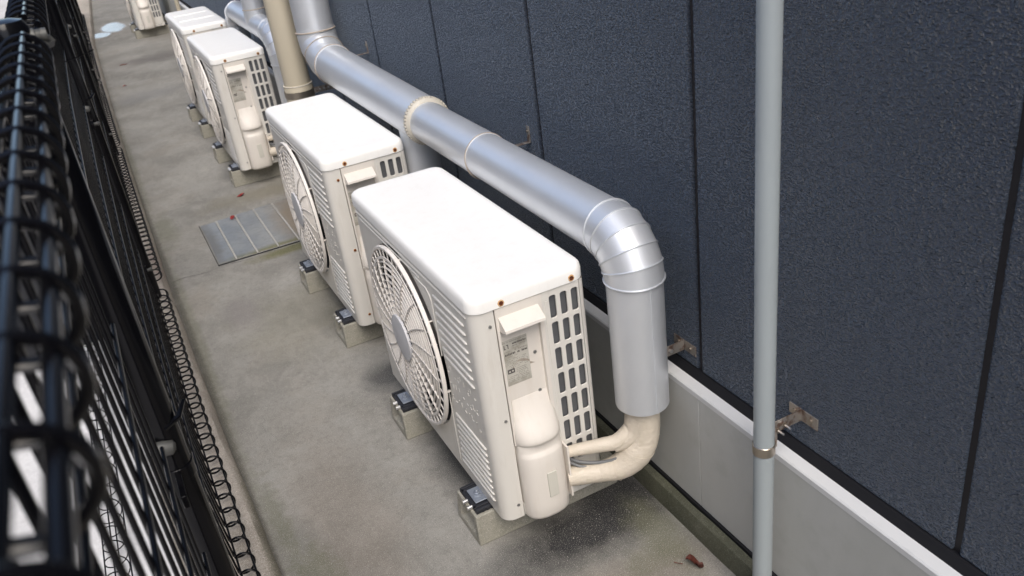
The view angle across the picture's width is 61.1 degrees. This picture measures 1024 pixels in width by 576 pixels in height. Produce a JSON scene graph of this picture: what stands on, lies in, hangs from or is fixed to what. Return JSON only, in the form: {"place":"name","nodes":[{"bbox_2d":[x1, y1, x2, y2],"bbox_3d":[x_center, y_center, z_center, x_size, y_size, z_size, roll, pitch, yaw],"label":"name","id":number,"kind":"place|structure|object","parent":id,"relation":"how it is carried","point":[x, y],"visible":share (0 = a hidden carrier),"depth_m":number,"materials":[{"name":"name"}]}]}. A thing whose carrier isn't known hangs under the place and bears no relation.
{"place":"outdoors","nodes":[
{"label":"outdoors","id":0,"kind":"place"},
{"bbox_2d":[0,140,99,356],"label":"road","id":1,"kind":"structure","parent":0,"point":[30,351],"depth_m":3.72,"materials":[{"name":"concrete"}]},
{"bbox_2d":[0,0,181,575],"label":"pavement","id":2,"kind":"structure","parent":0,"point":[30,470],"depth_m":2.46,"materials":[{"name":"concrete"}]},
{"bbox_2d":[82,329,132,575],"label":"wire edging","id":3,"kind":"object","parent":2,"relation":"on","point":[116,533],"visible":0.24,"depth_m":2.27,"materials":[{"name":"black metal"}]},
{"bbox_2d":[91,0,735,575],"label":"ground","id":4,"kind":"structure","parent":0,"point":[323,454],"depth_m":2.66,"materials":[{"name":"concrete"}]},
{"bbox_2d":[0,0,260,575],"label":"fence","id":5,"kind":"object","parent":4,"relation":"on","point":[59,154],"visible":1,"depth_m":0.75,"materials":[{"name":"black metal"}]},
{"bbox_2d":[129,17,166,32],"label":"concrete block","id":6,"kind":"structure","parent":4,"relation":"on","point":[133,26],"depth_m":9.70,"materials":[{"name":"grey concrete"}]},
{"bbox_2d":[134,22,169,38],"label":"concrete block","id":7,"kind":"structure","parent":4,"relation":"on","point":[155,31],"depth_m":9.35,"materials":[{"name":"grey concrete"}]},
{"bbox_2d":[124,0,164,29],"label":"air conditioner","id":8,"kind":"object","parent":7,"relation":"on","point":[145,14],"visible":1,"depth_m":9.20,"materials":[{"name":"paint"}]},
{"bbox_2d":[77,0,281,575],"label":"kerb","id":9,"kind":"structure","parent":4,"relation":"on","point":[266,562],"depth_m":2.52,"materials":[{"name":"concrete"}]},
{"bbox_2d":[187,104,204,121],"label":"concrete block","id":10,"kind":"structure","parent":4,"relation":"on","point":[194,113],"depth_m":5.96,"materials":[{"name":"grey concrete"}]},
{"bbox_2d":[198,120,215,138],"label":"concrete block","id":11,"kind":"structure","parent":4,"relation":"on","point":[206,129],"depth_m":5.55,"materials":[{"name":"grey concrete"}]},
{"bbox_2d":[165,6,226,123],"bbox_3d":[-2.012,-1.470,5.687,0.304,0.606,0.847,-19,30,-20],"label":"air conditioner","id":12,"kind":"object","parent":11,"relation":"on","point":[183,25],"visible":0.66,"depth_m":5.49,"materials":[{"name":"paint"}]},
{"bbox_2d":[212,142,232,163],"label":"concrete block","id":13,"kind":"structure","parent":4,"relation":"on","point":[221,154],"depth_m":5.05,"materials":[{"name":"grey concrete"}]},
{"bbox_2d":[199,199,299,265],"bbox_3d":[-1.199,-0.267,4.080,0.460,0.023,0.586,-19,30,-20],"label":"drain cover","id":14,"kind":"object","parent":4,"relation":"on","point":[248,233],"visible":0.71,"depth_m":4.05,"materials":[{"name":"metal"}]},
{"bbox_2d":[228,162,280,186],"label":"concrete block","id":15,"kind":"structure","parent":4,"relation":"on","point":[238,176],"depth_m":4.67,"materials":[{"name":"grey concrete"}]},
{"bbox_2d":[187,27,277,170],"bbox_3d":[-1.522,-1.051,4.777,0.304,0.604,0.847,-19,30,-20],"label":"air conditioner","id":16,"kind":"object","parent":15,"relation":"on","point":[234,81],"visible":0.95,"depth_m":4.48,"materials":[{"name":"paint"}]},
{"bbox_2d":[267,135,276,155],"bbox_3d":[-1.177,-0.810,4.535,0.222,0.225,0.082,-10,28,-4],"label":"taped pipe","id":17,"kind":"object","parent":16,"relation":"attached to","point":[273,152],"visible":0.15,"depth_m":4.56,"materials":[{"name":"beige plastic"}]},
{"bbox_2d":[263,0,314,102],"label":"beige pipe","id":18,"kind":"object","parent":4,"relation":"on","point":[293,68],"visible":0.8,"depth_m":3.72,"materials":[{"name":"plastic"}]},
{"bbox_2d":[298,259,329,293],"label":"concrete block","id":19,"kind":"structure","parent":4,"relation":"on","point":[312,280],"depth_m":3.41,"materials":[{"name":"grey concrete"}]},
{"bbox_2d":[333,307,383,347],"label":"concrete block","id":20,"kind":"structure","parent":4,"relation":"on","point":[351,331],"depth_m":3.01,"materials":[{"name":"grey concrete"}]},
{"bbox_2d":[265,93,407,325],"bbox_3d":[-0.610,-0.303,3.136,0.304,0.604,0.847,-19,30,-20],"label":"air conditioner","id":21,"kind":"object","parent":20,"relation":"on","point":[334,152],"visible":0.76,"depth_m":2.89,"materials":[{"name":"paint"}]},
{"bbox_2d":[390,389,433,439],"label":"concrete block","id":22,"kind":"structure","parent":4,"relation":"on","point":[410,420],"depth_m":2.50,"materials":[{"name":"grey concrete"}]},
{"bbox_2d":[457,451,616,545],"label":"concrete block","id":23,"kind":"structure","parent":4,"relation":"on","point":[484,522],"depth_m":2.12,"materials":[{"name":"grey concrete"}]},
{"bbox_2d":[351,167,599,519],"bbox_3d":[-0.115,0.111,2.229,0.304,0.604,0.847,-19,30,-20],"label":"air conditioner","id":24,"kind":"object","parent":23,"relation":"on","point":[479,300],"visible":0.99,"depth_m":1.97,"materials":[{"name":"paint"}]},
{"bbox_2d":[568,413,659,485],"bbox_3d":[0.233,0.352,1.988,0.227,0.225,0.083,-11,28,-5],"label":"taped pipe","id":25,"kind":"object","parent":24,"relation":"attached to","point":[632,441],"visible":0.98,"depth_m":1.98,"materials":[{"name":"beige plastic"}]},
{"bbox_2d":[674,554,703,567],"bbox_3d":[0.401,0.614,1.957,0.068,0.028,0.026,13,34,34],"label":"dead leaf","id":26,"kind":"object","parent":4,"relation":"on","point":[693,559],"visible":1,"depth_m":1.95,"materials":[{"name":"red plant"}]},
{"bbox_2d":[203,293,648,573],"bbox_3d":[-0.424,0.335,2.729,0.859,0.003,2.478,-19,30,-20],"label":"grit","id":27,"kind":"object","parent":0,"point":[559,525],"visible":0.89,"depth_m":2.11,"materials":[{"name":"grey"}]},
{"bbox_2d":[158,0,1023,575],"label":"building wall","id":28,"kind":"structure","parent":0,"point":[900,326],"depth_m":1.50,"materials":[{"name":"metal"}]},
{"bbox_2d":[174,0,180,10],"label":"downpipe","id":29,"kind":"object","parent":28,"relation":"attached to","point":[177,5],"depth_m":8.29,"materials":[{"name":"beige plastic"}]},
{"bbox_2d":[224,0,286,103],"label":"metal duct","id":30,"kind":"object","parent":28,"relation":"attached to","point":[246,17],"visible":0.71,"depth_m":4.57,"materials":[{"name":"silver metal"}]},
{"bbox_2d":[284,84,333,99],"bbox_3d":[-0.888,-0.893,3.885,0.264,0.026,0.133,-19,30,-20],"label":"pipe clamp","id":31,"kind":"object","parent":28,"relation":"attached to","point":[313,90],"visible":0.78,"depth_m":3.83,"materials":[{"name":"silver metal"}]},
{"bbox_2d":[357,41,368,55],"bbox_3d":[-0.596,-0.936,3.394,0.062,0.046,0.016,-19,30,-20],"label":"duct bracket","id":32,"kind":"object","parent":28,"relation":"attached to","point":[366,48],"visible":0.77,"depth_m":3.40,"materials":[{"name":"metal"}]},
{"bbox_2d":[289,0,669,416],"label":"metal duct","id":33,"kind":"object","parent":28,"relation":"attached to","point":[615,237],"visible":1,"depth_m":1.96,"materials":[{"name":"metal"}]},
{"bbox_2d":[515,125,530,145],"bbox_3d":[0.018,-0.403,2.313,0.062,0.046,0.016,-19,30,-20],"label":"duct bracket","id":34,"kind":"object","parent":28,"relation":"attached to","point":[528,136],"visible":0.82,"depth_m":2.32,"materials":[{"name":"metal"}]},
{"bbox_2d":[667,333,696,356],"bbox_3d":[0.360,0.136,1.927,0.062,0.026,0.080,-19,30,-20],"label":"duct bracket","id":35,"kind":"object","parent":28,"relation":"attached to","point":[677,346],"visible":0.86,"depth_m":1.93,"materials":[{"name":"metal"}]},
{"bbox_2d":[752,0,783,575],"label":"downpipe","id":36,"kind":"object","parent":28,"relation":"attached to","point":[769,60],"depth_m":1.42,"materials":[{"name":"grey plastic"}]},
{"bbox_2d":[752,401,818,458],"bbox_3d":[0.502,0.273,1.619,0.111,0.061,0.074,-19,30,-20],"label":"pipe bracket","id":37,"kind":"object","parent":28,"relation":"attached to","point":[798,414],"visible":0.77,"depth_m":1.61,"materials":[{"name":"silver metal"}]}
]}

